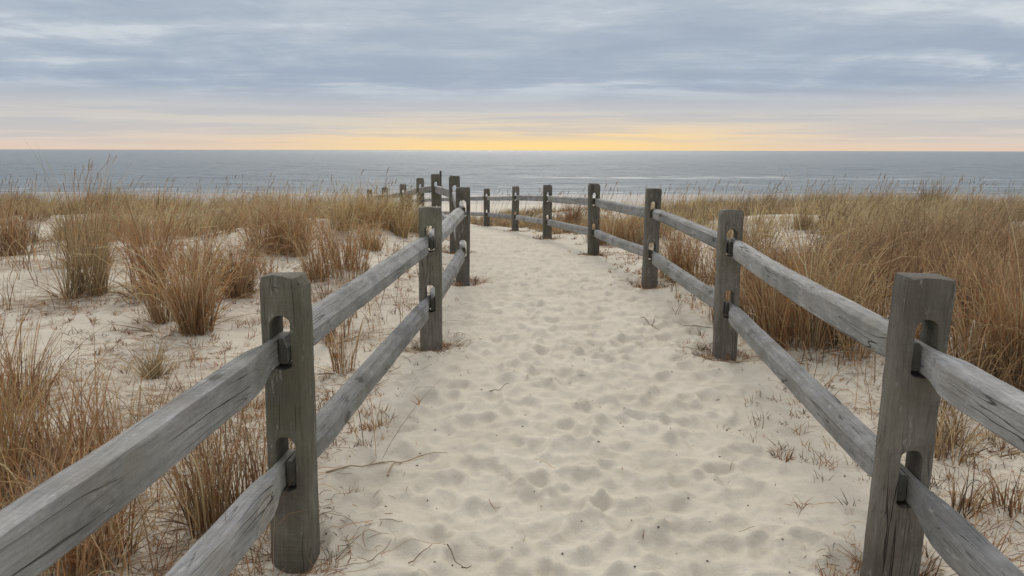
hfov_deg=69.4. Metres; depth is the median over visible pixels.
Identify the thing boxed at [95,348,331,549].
grass clump
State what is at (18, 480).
grass clump
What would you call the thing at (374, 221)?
grass clump
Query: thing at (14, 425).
grass clump
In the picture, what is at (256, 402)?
grass tuft
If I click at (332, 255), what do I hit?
grass clump
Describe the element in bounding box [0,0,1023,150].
sky
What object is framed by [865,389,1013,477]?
grass clump
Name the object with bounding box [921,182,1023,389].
grass clump
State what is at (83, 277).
grass clump
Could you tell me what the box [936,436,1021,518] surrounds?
grass clump
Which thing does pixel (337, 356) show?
grass clump
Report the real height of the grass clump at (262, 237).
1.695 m
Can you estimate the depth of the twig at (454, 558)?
2.73 m
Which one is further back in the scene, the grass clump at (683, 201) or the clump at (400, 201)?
the grass clump at (683, 201)
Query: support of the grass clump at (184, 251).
on the sand
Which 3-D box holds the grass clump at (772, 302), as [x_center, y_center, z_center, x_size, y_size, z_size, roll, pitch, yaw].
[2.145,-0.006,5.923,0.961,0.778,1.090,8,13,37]
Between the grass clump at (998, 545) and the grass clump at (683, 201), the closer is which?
the grass clump at (998, 545)
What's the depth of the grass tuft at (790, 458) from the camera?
3.65 m
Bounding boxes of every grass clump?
[0,175,62,256]
[0,185,47,202]
[0,197,57,244]
[0,270,153,501]
[0,273,112,421]
[0,287,192,489]
[0,357,198,575]
[0,401,171,575]
[3,173,155,305]
[5,141,149,270]
[39,332,206,445]
[57,185,279,338]
[64,171,219,301]
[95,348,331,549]
[108,327,188,379]
[141,214,235,269]
[149,224,303,287]
[181,200,303,299]
[190,173,356,258]
[240,176,333,240]
[279,188,397,284]
[283,287,391,375]
[291,168,385,235]
[297,205,380,345]
[322,179,397,229]
[332,186,410,230]
[334,202,401,255]
[378,191,427,238]
[553,195,587,225]
[579,193,652,245]
[651,207,713,284]
[668,189,709,211]
[679,170,938,363]
[739,206,888,300]
[739,250,845,334]
[772,248,933,347]
[791,227,936,314]
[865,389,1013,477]
[885,229,1023,385]
[905,174,966,203]
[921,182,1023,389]
[936,381,1023,457]
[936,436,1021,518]
[965,462,1023,524]
[969,492,1023,561]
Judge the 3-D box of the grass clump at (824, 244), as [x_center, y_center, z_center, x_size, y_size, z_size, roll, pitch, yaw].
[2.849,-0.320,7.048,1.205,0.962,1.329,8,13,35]
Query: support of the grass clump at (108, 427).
on the sand
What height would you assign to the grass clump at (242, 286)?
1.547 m
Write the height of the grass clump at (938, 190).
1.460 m
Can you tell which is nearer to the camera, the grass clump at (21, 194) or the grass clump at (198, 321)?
the grass clump at (198, 321)
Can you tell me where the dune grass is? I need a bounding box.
[0,168,1023,413]
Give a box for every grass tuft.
[244,393,264,410]
[364,409,389,431]
[767,445,796,461]
[919,545,947,575]
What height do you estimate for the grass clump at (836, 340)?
0.743 m
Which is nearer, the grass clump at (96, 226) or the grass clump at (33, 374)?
the grass clump at (33, 374)
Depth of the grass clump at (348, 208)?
11.08 m
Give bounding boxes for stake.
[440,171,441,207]
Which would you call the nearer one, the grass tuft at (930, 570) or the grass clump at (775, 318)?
the grass tuft at (930, 570)
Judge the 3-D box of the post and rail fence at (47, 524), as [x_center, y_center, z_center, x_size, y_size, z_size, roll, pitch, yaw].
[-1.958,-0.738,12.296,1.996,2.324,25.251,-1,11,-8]
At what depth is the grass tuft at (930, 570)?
2.62 m
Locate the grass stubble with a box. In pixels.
[0,191,1023,575]
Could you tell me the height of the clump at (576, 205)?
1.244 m
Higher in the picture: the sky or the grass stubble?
the sky
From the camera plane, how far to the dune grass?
11.59 m
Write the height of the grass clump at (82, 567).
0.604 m
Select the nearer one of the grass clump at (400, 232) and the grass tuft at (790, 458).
the grass tuft at (790, 458)
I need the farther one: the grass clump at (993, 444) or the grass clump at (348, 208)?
the grass clump at (348, 208)
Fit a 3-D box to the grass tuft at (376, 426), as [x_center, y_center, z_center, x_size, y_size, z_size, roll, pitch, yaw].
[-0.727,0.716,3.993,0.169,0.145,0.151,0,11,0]
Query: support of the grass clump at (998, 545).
on the sand
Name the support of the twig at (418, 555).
on the sand
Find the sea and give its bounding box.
[0,149,1023,194]
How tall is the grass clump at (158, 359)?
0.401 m
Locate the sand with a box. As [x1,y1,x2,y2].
[0,193,1023,575]
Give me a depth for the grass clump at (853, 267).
5.87 m
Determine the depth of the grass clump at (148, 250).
7.14 m
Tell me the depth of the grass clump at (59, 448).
3.35 m
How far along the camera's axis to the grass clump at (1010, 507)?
3.07 m
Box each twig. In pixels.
[408,544,431,563]
[447,544,471,567]
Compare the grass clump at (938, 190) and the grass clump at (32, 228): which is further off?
the grass clump at (938, 190)
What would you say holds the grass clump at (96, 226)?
on the sand
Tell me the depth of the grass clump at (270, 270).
7.96 m
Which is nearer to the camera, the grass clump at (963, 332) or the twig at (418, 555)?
the twig at (418, 555)
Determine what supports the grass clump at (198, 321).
on the sand
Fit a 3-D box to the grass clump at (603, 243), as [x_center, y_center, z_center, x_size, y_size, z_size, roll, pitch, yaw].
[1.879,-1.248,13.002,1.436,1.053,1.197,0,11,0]
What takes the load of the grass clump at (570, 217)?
on the sand
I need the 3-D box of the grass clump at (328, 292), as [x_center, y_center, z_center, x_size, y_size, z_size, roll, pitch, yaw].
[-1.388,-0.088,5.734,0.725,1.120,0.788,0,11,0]
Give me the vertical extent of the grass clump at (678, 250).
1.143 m
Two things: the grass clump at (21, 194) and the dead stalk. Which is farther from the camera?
the grass clump at (21, 194)
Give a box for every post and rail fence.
[0,174,469,575]
[408,183,1023,575]
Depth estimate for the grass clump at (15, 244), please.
10.62 m
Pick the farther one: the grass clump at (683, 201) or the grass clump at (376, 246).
the grass clump at (683, 201)
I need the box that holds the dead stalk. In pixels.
[326,452,446,475]
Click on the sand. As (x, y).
(668, 445)
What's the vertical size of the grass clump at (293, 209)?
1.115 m
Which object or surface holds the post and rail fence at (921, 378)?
on the sand

